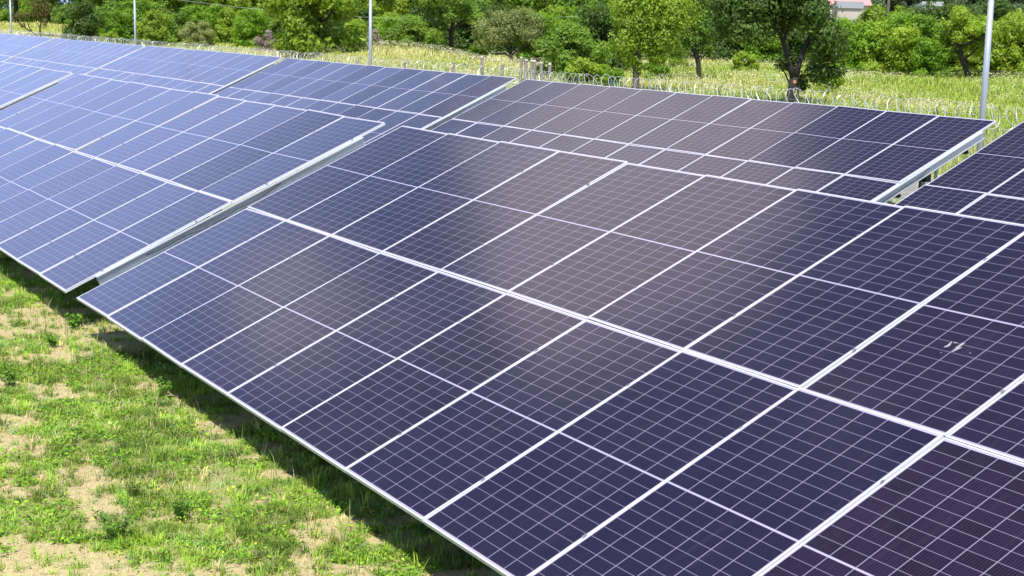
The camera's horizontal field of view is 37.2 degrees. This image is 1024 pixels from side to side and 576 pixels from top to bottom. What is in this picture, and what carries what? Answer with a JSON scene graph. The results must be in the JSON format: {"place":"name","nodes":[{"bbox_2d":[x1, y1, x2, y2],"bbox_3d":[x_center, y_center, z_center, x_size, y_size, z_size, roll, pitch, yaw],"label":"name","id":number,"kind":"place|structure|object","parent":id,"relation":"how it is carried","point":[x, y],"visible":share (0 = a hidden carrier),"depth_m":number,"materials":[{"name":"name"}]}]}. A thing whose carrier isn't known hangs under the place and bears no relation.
{"place":"outdoors","nodes":[
{"label":"outdoors","id":0,"kind":"place"},
{"bbox_2d":[0,20,1023,575],"bbox_3d":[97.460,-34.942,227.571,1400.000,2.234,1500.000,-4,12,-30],"label":"ground","id":1,"kind":"structure","parent":0,"point":[404,536],"depth_m":12.67,"materials":[{"name":"green plant"}]},
{"bbox_2d":[0,9,12,21],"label":"bush","id":2,"kind":"object","parent":1,"relation":"on","point":[4,14],"visible":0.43,"depth_m":225.13,"materials":[{"name":"green plant"}]},
{"bbox_2d":[0,362,20,385],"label":"weed","id":3,"kind":"object","parent":1,"relation":"on","point":[9,376],"visible":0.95,"depth_m":15.99,"materials":[{"name":"green plant"}]},
{"bbox_2d":[0,33,53,61],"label":"solar table","id":4,"kind":"object","parent":1,"relation":"on","point":[12,46],"visible":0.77,"depth_m":83.38,"materials":[{"name":"glass"}]},
{"bbox_2d":[8,0,51,36],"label":"tree","id":5,"kind":"object","parent":1,"relation":"on","point":[41,11],"visible":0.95,"depth_m":187.36,"materials":[{"name":"green plant"}]},
{"bbox_2d":[0,61,72,110],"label":"solar table","id":6,"kind":"object","parent":1,"relation":"on","point":[18,82],"visible":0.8,"depth_m":35.44,"materials":[{"name":"glass"}]},
{"bbox_2d":[18,0,54,22],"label":"bush","id":7,"kind":"object","parent":1,"relation":"on","point":[24,7],"visible":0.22,"depth_m":225.74,"materials":[{"name":"green plant"}]},
{"bbox_2d":[31,0,59,21],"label":"tree","id":8,"kind":"object","parent":1,"relation":"on","point":[51,2],"visible":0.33,"depth_m":205.28,"materials":[{"name":"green plant"}]},
{"bbox_2d":[50,4,73,24],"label":"bush","id":9,"kind":"object","parent":1,"relation":"on","point":[59,18],"visible":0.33,"depth_m":223.56,"materials":[{"name":"green plant"}]},
{"bbox_2d":[63,312,84,329],"bbox_3d":[-5.451,0.418,18.980,0.299,0.229,0.208,2,10,4],"label":"weed","id":10,"kind":"object","parent":1,"relation":"on","point":[73,322],"visible":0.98,"depth_m":18.96,"materials":[{"name":"green plant"}]},
{"bbox_2d":[5,38,144,90],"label":"solar table","id":11,"kind":"object","parent":1,"relation":"on","point":[75,57],"visible":0.59,"depth_m":72.38,"materials":[{"name":"glass"}]},
{"bbox_2d":[66,0,99,15],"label":"tree","id":12,"kind":"object","parent":1,"relation":"on","point":[94,2],"visible":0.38,"depth_m":202.57,"materials":[{"name":"green plant"}]},
{"bbox_2d":[58,0,108,40],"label":"bush","id":13,"kind":"object","parent":1,"relation":"on","point":[85,22],"visible":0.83,"depth_m":171.16,"materials":[{"name":"green plant"}]},
{"bbox_2d":[92,0,125,26],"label":"bush","id":14,"kind":"object","parent":1,"relation":"on","point":[111,5],"visible":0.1,"depth_m":184.85,"materials":[{"name":"green plant"}]},
{"bbox_2d":[98,30,119,43],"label":"bush","id":15,"kind":"object","parent":1,"relation":"on","point":[111,34],"visible":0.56,"depth_m":165.30,"materials":[{"name":"green plant"}]},
{"bbox_2d":[92,510,136,538],"bbox_3d":[-3.021,1.789,11.434,0.342,0.287,0.392,4,10,15],"label":"weed","id":16,"kind":"object","parent":1,"relation":"on","point":[111,528],"visible":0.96,"depth_m":11.43,"materials":[{"name":"green plant"}]},
{"bbox_2d":[98,10,130,43],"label":"bush","id":17,"kind":"object","parent":1,"relation":"on","point":[117,23],"visible":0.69,"depth_m":177.09,"materials":[{"name":"green plant"}]},
{"bbox_2d":[133,0,136,44],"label":"lamp pole","id":18,"kind":"object","parent":1,"relation":"on","point":[134,22],"visible":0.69,"depth_m":81.27,"materials":[{"name":"grey metal"}]},
{"bbox_2d":[124,477,146,496],"bbox_3d":[-3.091,1.637,12.492,0.182,0.201,0.226,-1,10,-13],"label":"weed","id":19,"kind":"object","parent":1,"relation":"on","point":[132,488],"visible":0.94,"depth_m":12.47,"materials":[{"name":"green plant"}]},
{"bbox_2d":[118,0,160,41],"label":"bush","id":20,"kind":"object","parent":1,"relation":"on","point":[142,8],"visible":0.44,"depth_m":184.43,"materials":[{"name":"green plant"}]},
{"bbox_2d":[115,0,171,8],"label":"tree","id":21,"kind":"object","parent":1,"relation":"on","point":[162,2],"visible":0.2,"depth_m":202.79,"materials":[{"name":"green plant"}]},
{"bbox_2d":[131,8,178,45],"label":"bush","id":22,"kind":"object","parent":1,"relation":"on","point":[150,27],"visible":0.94,"depth_m":171.13,"materials":[{"name":"green plant"}]},
{"bbox_2d":[130,4,182,42],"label":"bush","id":23,"kind":"object","parent":1,"relation":"on","point":[163,9],"visible":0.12,"depth_m":186.33,"materials":[{"name":"green plant"}]},
{"bbox_2d":[152,376,174,397],"bbox_3d":[-3.619,1.045,15.705,0.232,0.246,0.235,5,11,22],"label":"weed","id":24,"kind":"object","parent":1,"relation":"on","point":[162,387],"visible":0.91,"depth_m":15.72,"materials":[{"name":"green plant"}]},
{"bbox_2d":[167,7,192,41],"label":"bush","id":25,"kind":"object","parent":1,"relation":"on","point":[180,16],"visible":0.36,"depth_m":185.26,"materials":[{"name":"green plant"}]},
{"bbox_2d":[167,498,192,520],"bbox_3d":[-2.629,1.746,11.967,0.231,0.195,0.214,-4,12,-30],"label":"weed","id":26,"kind":"object","parent":1,"relation":"on","point":[179,510],"visible":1,"depth_m":11.95,"materials":[{"name":"green plant"}]},
{"bbox_2d":[86,46,282,93],"bbox_3d":[-13.984,-7.947,59.605,4.384,2.734,15.916,-4,12,-30],"label":"solar table","id":27,"kind":"object","parent":1,"relation":"on","point":[208,72],"visible":0.66,"depth_m":58.46,"materials":[{"name":"glass"}]},
{"bbox_2d":[166,0,208,16],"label":"tree","id":28,"kind":"object","parent":1,"relation":"on","point":[176,5],"visible":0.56,"depth_m":203.89,"materials":[{"name":"green plant"}]},
{"bbox_2d":[0,74,384,292],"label":"solar table","id":29,"kind":"object","parent":1,"relation":"on","point":[103,180],"visible":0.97,"depth_m":22.77,"materials":[{"name":"glass"}]},
{"bbox_2d":[177,20,217,46],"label":"bush","id":30,"kind":"object","parent":1,"relation":"on","point":[188,32],"visible":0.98,"depth_m":167.78,"materials":[{"name":"green plant"}]},
{"bbox_2d":[183,1,226,42],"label":"bush","id":31,"kind":"object","parent":1,"relation":"on","point":[211,14],"visible":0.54,"depth_m":183.40,"materials":[{"name":"green plant"}]},
{"bbox_2d":[203,0,231,12],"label":"tree","id":32,"kind":"object","parent":1,"relation":"on","point":[222,2],"visible":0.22,"depth_m":206.13,"materials":[{"name":"green plant"}]},
{"bbox_2d":[212,6,242,43],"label":"bush","id":33,"kind":"object","parent":1,"relation":"on","point":[222,30],"visible":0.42,"depth_m":182.41,"materials":[{"name":"green plant"}]},
{"bbox_2d":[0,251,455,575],"bbox_3d":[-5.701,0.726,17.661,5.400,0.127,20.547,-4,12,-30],"label":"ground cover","id":34,"kind":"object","parent":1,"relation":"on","point":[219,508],"visible":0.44,"depth_m":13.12,"materials":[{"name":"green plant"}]},
{"bbox_2d":[223,443,243,460],"bbox_3d":[-2.463,1.474,13.473,0.183,0.179,0.188,1,10,0],"label":"weed","id":35,"kind":"object","parent":1,"relation":"on","point":[236,451],"visible":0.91,"depth_m":13.46,"materials":[{"name":"green plant"}]},
{"bbox_2d":[225,0,264,12],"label":"tree","id":36,"kind":"object","parent":1,"relation":"on","point":[237,4],"visible":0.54,"depth_m":201.54,"materials":[{"name":"green plant"}]},
{"bbox_2d":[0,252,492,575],"bbox_3d":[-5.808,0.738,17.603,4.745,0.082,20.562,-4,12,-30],"label":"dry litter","id":37,"kind":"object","parent":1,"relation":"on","point":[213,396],"visible":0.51,"depth_m":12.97,"materials":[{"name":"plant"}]},
{"bbox_2d":[230,6,269,46],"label":"bush","id":38,"kind":"object","parent":1,"relation":"on","point":[248,22],"visible":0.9,"depth_m":168.95,"materials":[{"name":"green plant"}]},
{"bbox_2d":[253,29,275,50],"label":"bush","id":39,"kind":"object","parent":1,"relation":"on","point":[260,42],"visible":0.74,"depth_m":155.19,"materials":[{"name":"brown plant"}]},
{"bbox_2d":[253,6,280,39],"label":"bush","id":40,"kind":"object","parent":1,"relation":"on","point":[272,22],"visible":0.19,"depth_m":184.35,"materials":[{"name":"green plant"}]},
{"bbox_2d":[271,17,293,40],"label":"bush","id":41,"kind":"object","parent":1,"relation":"on","point":[279,28],"visible":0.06,"depth_m":183.47,"materials":[{"name":"green plant"}]},
{"bbox_2d":[249,0,375,57],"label":"tree","id":42,"kind":"object","parent":1,"relation":"on","point":[302,21],"visible":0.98,"depth_m":108.63,"materials":[{"name":"green plant"}]},
{"bbox_2d":[337,3,379,43],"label":"bush","id":43,"kind":"object","parent":1,"relation":"on","point":[363,14],"visible":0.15,"depth_m":157.87,"materials":[{"name":"green plant"}]},
{"bbox_2d":[341,17,377,43],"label":"bush","id":44,"kind":"object","parent":1,"relation":"on","point":[365,27],"visible":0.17,"depth_m":148.74,"materials":[{"name":"green plant"}]},
{"bbox_2d":[215,58,515,144],"bbox_3d":[-5.773,-5.336,45.877,4.383,2.715,15.920,-4,12,-30],"label":"solar table","id":45,"kind":"object","parent":1,"relation":"on","point":[392,98],"visible":0.54,"depth_m":44.23,"materials":[{"name":"glass"}]},
{"bbox_2d":[369,0,371,64],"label":"lamp pole","id":46,"kind":"object","parent":1,"relation":"on","point":[370,32],"visible":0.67,"depth_m":56.00,"materials":[{"name":"grey metal"}]},
{"bbox_2d":[360,28,385,46],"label":"bush","id":47,"kind":"object","parent":1,"relation":"on","point":[374,32],"visible":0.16,"depth_m":134.41,"materials":[{"name":"brown plant"}]},
{"bbox_2d":[361,0,410,19],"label":"tree","id":48,"kind":"object","parent":1,"relation":"on","point":[383,6],"visible":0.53,"depth_m":204.59,"materials":[{"name":"green plant"}]},
{"bbox_2d":[372,10,401,43],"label":"bush","id":49,"kind":"object","parent":1,"relation":"on","point":[385,14],"visible":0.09,"depth_m":152.92,"materials":[{"name":"green plant"}]},
{"bbox_2d":[373,12,411,46],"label":"bush","id":50,"kind":"object","parent":1,"relation":"on","point":[387,21],"visible":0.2,"depth_m":140.87,"materials":[{"name":"green plant"}]},
{"bbox_2d":[400,0,417,16],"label":"tree","id":51,"kind":"object","parent":1,"relation":"on","point":[409,4],"visible":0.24,"depth_m":207.28,"materials":[{"name":"green plant"}]},
{"bbox_2d":[382,14,444,52],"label":"bush","id":52,"kind":"object","parent":1,"relation":"on","point":[419,34],"visible":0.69,"depth_m":135.35,"materials":[{"name":"green plant"}]},
{"bbox_2d":[405,3,447,50],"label":"bush","id":53,"kind":"object","parent":1,"relation":"on","point":[415,11],"visible":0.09,"depth_m":154.82,"materials":[{"name":"green plant"}]},
{"bbox_2d":[412,0,485,53],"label":"tree","id":54,"kind":"object","parent":1,"relation":"on","point":[466,10],"visible":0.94,"depth_m":137.24,"materials":[{"name":"green plant"}]},
{"bbox_2d":[441,1,489,53],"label":"bush","id":55,"kind":"object","parent":1,"relation":"on","point":[464,38],"visible":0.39,"depth_m":150.41,"materials":[{"name":"green plant"}]},
{"bbox_2d":[0,0,939,37],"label":"wood","id":56,"kind":"object","parent":1,"relation":"on","point":[59,4],"visible":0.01,"depth_m":255.44,"materials":[{"name":"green plant"}]},
{"bbox_2d":[463,45,489,60],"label":"bush","id":57,"kind":"object","parent":1,"relation":"on","point":[475,50],"visible":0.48,"depth_m":128.08,"materials":[{"name":"green plant"}]},
{"bbox_2d":[472,0,511,14],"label":"tree","id":58,"kind":"object","parent":1,"relation":"on","point":[494,2],"visible":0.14,"depth_m":203.56,"materials":[{"name":"green plant"}]},
{"bbox_2d":[480,2,521,55],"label":"bush","id":59,"kind":"object","parent":1,"relation":"on","point":[496,49],"visible":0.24,"depth_m":146.03,"materials":[{"name":"green plant"}]},
{"bbox_2d":[470,5,548,61],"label":"tree","id":60,"kind":"object","parent":1,"relation":"on","point":[519,25],"visible":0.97,"depth_m":125.86,"materials":[{"name":"green plant"}]},
{"bbox_2d":[0,29,1023,203],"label":"wire fence","id":61,"kind":"object","parent":1,"relation":"on","point":[935,174],"visible":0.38,"depth_m":44.29,"materials":[{"name":"grey metal"}]},
{"bbox_2d":[510,8,564,62],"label":"bush","id":62,"kind":"object","parent":1,"relation":"on","point":[526,52],"visible":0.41,"depth_m":127.11,"materials":[{"name":"green plant"}]},
{"bbox_2d":[513,0,570,14],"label":"tree","id":63,"kind":"object","parent":1,"relation":"on","point":[537,5],"visible":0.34,"depth_m":205.35,"materials":[{"name":"green plant"}]},
{"bbox_2d":[519,3,568,48],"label":"bush","id":64,"kind":"object","parent":1,"relation":"on","point":[556,11],"visible":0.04,"depth_m":147.08,"materials":[{"name":"green plant"}]},
{"bbox_2d":[77,126,1023,575],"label":"solar table","id":65,"kind":"object","parent":1,"relation":"on","point":[505,358],"visible":1,"depth_m":11.65,"materials":[{"name":"glass"}]},
{"bbox_2d":[529,20,616,80],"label":"bush","id":66,"kind":"object","parent":1,"relation":"on","point":[574,44],"visible":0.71,"depth_m":95.52,"materials":[{"name":"green plant"}]},
{"bbox_2d":[554,1,597,50],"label":"bush","id":67,"kind":"object","parent":1,"relation":"on","point":[572,13],"visible":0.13,"depth_m":147.25,"materials":[{"name":"green plant"}]},
{"bbox_2d":[548,0,608,10],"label":"tree","id":68,"kind":"object","parent":1,"relation":"on","point":[573,3],"visible":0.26,"depth_m":202.85,"materials":[{"name":"green plant"}]},
{"bbox_2d":[145,40,1023,155],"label":"wildflowers","id":69,"kind":"object","parent":1,"relation":"on","point":[537,76],"visible":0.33,"depth_m":95.69,"materials":[{"name":"green plant"}]},
{"bbox_2d":[562,56,608,85],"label":"bush","id":70,"kind":"object","parent":1,"relation":"on","point":[579,64],"visible":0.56,"depth_m":83.99,"materials":[{"name":"green plant"}]},
{"bbox_2d":[567,1,631,70],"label":"bush","id":71,"kind":"object","parent":1,"relation":"on","point":[598,25],"visible":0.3,"depth_m":110.87,"materials":[{"name":"green plant"}]},
{"bbox_2d":[601,64,624,86],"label":"bush","id":72,"kind":"object","parent":1,"relation":"on","point":[616,73],"visible":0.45,"depth_m":87.93,"materials":[{"name":"green plant"}]},
{"bbox_2d":[603,0,704,88],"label":"tree","id":73,"kind":"object","parent":1,"relation":"on","point":[645,32],"visible":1,"depth_m":81.56,"materials":[{"name":"green plant"}]},
{"bbox_2d":[641,61,669,80],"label":"bush","id":74,"kind":"object","parent":1,"relation":"on","point":[664,70],"visible":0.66,"depth_m":98.00,"materials":[{"name":"green plant"}]},
{"bbox_2d":[667,51,693,67],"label":"bush","id":75,"kind":"object","parent":1,"relation":"on","point":[675,62],"visible":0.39,"depth_m":117.76,"materials":[{"name":"green plant"}]},
{"bbox_2d":[649,0,718,80],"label":"tree","id":76,"kind":"object","parent":1,"relation":"on","point":[697,35],"visible":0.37,"depth_m":97.93,"materials":[{"name":"green plant"}]},
{"bbox_2d":[681,9,722,58],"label":"bush","id":77,"kind":"object","parent":1,"relation":"on","point":[690,53],"visible":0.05,"depth_m":139.67,"materials":[{"name":"green plant"}]},
{"bbox_2d":[431,79,995,204],"bbox_3d":[2.472,-2.716,32.110,4.383,2.694,15.917,-4,12,-30],"label":"solar table","id":78,"kind":"object","parent":1,"relation":"on","point":[880,156],"visible":0.64,"depth_m":30.09,"materials":[{"name":"glass"}]},
{"bbox_2d":[704,32,748,60],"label":"bush","id":79,"kind":"object","parent":1,"relation":"on","point":[727,49],"visible":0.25,"depth_m":136.48,"materials":[{"name":"green plant"}]},
{"bbox_2d":[729,50,761,71],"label":"bush","id":80,"kind":"object","parent":1,"relation":"on","point":[739,63],"visible":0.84,"depth_m":112.08,"materials":[{"name":"green plant"}]},
{"bbox_2d":[740,17,791,62],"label":"bush","id":81,"kind":"object","parent":1,"relation":"on","point":[763,51],"visible":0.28,"depth_m":132.32,"materials":[{"name":"green plant"}]},
{"bbox_2d":[703,0,858,102],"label":"tree","id":82,"kind":"object","parent":1,"relation":"on","point":[749,22],"visible":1,"depth_m":71.63,"materials":[{"name":"green plant"}]},
{"bbox_2d":[787,21,819,62],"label":"bush","id":83,"kind":"object","parent":1,"relation":"on","point":[795,41],"visible":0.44,"depth_m":132.34,"materials":[{"name":"green plant"}]},
{"bbox_2d":[813,73,844,93],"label":"bush","id":84,"kind":"object","parent":1,"relation":"on","point":[836,83],"visible":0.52,"depth_m":84.23,"materials":[{"name":"green plant"}]},
{"bbox_2d":[830,1,863,23],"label":"house","id":85,"kind":"structure","parent":1,"relation":"on","point":[851,10],"depth_m":168.32,"materials":[{"name":"white paint"}]},
{"bbox_2d":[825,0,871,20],"bbox_3d":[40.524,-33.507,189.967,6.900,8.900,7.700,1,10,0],"label":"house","id":86,"kind":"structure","parent":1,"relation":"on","point":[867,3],"depth_m":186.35,"materials":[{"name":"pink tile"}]},
{"bbox_2d":[828,15,870,63],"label":"bush","id":87,"kind":"object","parent":1,"relation":"on","point":[861,20],"visible":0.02,"depth_m":121.78,"materials":[{"name":"green plant"}]},
{"bbox_2d":[830,15,892,74],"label":"bush","id":88,"kind":"object","parent":1,"relation":"on","point":[857,40],"visible":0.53,"depth_m":106.92,"materials":[{"name":"green plant"}]},
{"bbox_2d":[855,3,903,57],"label":"bush","id":89,"kind":"object","parent":1,"relation":"on","point":[872,13],"visible":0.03,"depth_m":121.37,"materials":[{"name":"green plant"}]},
{"bbox_2d":[852,18,921,76],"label":"bush","id":90,"kind":"object","parent":1,"relation":"on","point":[897,56],"visible":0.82,"depth_m":106.10,"materials":[{"name":"green plant"}]},
{"bbox_2d":[868,0,911,20],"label":"tree","id":91,"kind":"object","parent":1,"relation":"on","point":[883,3],"visible":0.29,"depth_m":241.01,"materials":[{"name":"green plant"}]},
{"bbox_2d":[879,8,940,73],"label":"bush","id":92,"kind":"object","parent":1,"relation":"on","point":[923,25],"visible":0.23,"depth_m":108.19,"materials":[{"name":"green plant"}]},
{"bbox_2d":[891,0,937,11],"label":"tree","id":93,"kind":"object","parent":1,"relation":"on","point":[914,2],"visible":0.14,"depth_m":241.42,"materials":[{"name":"green plant"}]},
{"bbox_2d":[905,4,933,19],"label":"bush","id":94,"kind":"object","parent":1,"relation":"on","point":[915,10],"depth_m":120.96,"materials":[{"name":"green plant"}]},
{"bbox_2d":[910,20,956,72],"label":"bush","id":95,"kind":"object","parent":1,"relation":"on","point":[939,26],"visible":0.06,"depth_m":108.60,"materials":[{"name":"green plant"}]},
{"bbox_2d":[909,35,958,78],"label":"bush","id":96,"kind":"object","parent":1,"relation":"on","point":[929,60],"visible":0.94,"depth_m":103.78,"materials":[{"name":"green plant"}]},
{"bbox_2d":[919,0,963,22],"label":"bush","id":97,"kind":"object","parent":1,"relation":"on","point":[940,12],"visible":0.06,"depth_m":118.72,"materials":[{"name":"green plant"}]},
{"bbox_2d":[930,16,980,75],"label":"bush","id":98,"kind":"object","parent":1,"relation":"on","point":[970,68],"visible":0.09,"depth_m":109.15,"materials":[{"name":"green plant"}]},
{"bbox_2d":[895,122,1023,223],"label":"solar table","id":99,"kind":"object","parent":1,"relation":"on","point":[986,181],"visible":0.42,"depth_m":24.29,"materials":[{"name":"glass"}]},
{"bbox_2d":[950,35,989,75],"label":"bush","id":100,"kind":"object","parent":1,"relation":"on","point":[971,60],"visible":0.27,"depth_m":108.31,"materials":[{"name":"green plant"}]},
{"bbox_2d":[958,0,985,13],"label":"tree","id":101,"kind":"object","parent":1,"relation":"on","point":[964,2],"visible":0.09,"depth_m":216.78,"materials":[{"name":"green plant"}]},
{"bbox_2d":[937,5,1011,77],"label":"tree","id":102,"kind":"object","parent":1,"relation":"on","point":[961,23],"visible":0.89,"depth_m":102.75,"materials":[{"name":"green plant"}]},
{"bbox_2d":[976,0,993,151],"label":"lamp pole","id":103,"kind":"object","parent":1,"relation":"on","point":[985,78],"visible":0.67,"depth_m":30.88,"materials":[{"name":"grey metal"}]},
{"bbox_2d":[967,0,1023,20],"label":"bush","id":104,"kind":"object","parent":1,"relation":"on","point":[1002,9],"visible":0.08,"depth_m":116.90,"materials":[{"name":"green plant"}]},
{"bbox_2d":[974,12,1023,77],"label":"bush","id":105,"kind":"object","parent":1,"relation":"on","point":[1012,56],"visible":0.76,"depth_m":106.49,"materials":[{"name":"green plant"}]},
{"bbox_2d":[982,0,1023,13],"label":"tree","id":106,"kind":"object","parent":1,"relation":"on","point":[1016,4],"visible":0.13,"depth_m":210.33,"materials":[{"name":"green plant"}]},
{"bbox_2d":[0,21,1023,173],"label":"meadow grass","id":107,"kind":"structure","parent":0,"point":[968,95],"depth_m":89.72,"materials":[{"name":"green plant"}]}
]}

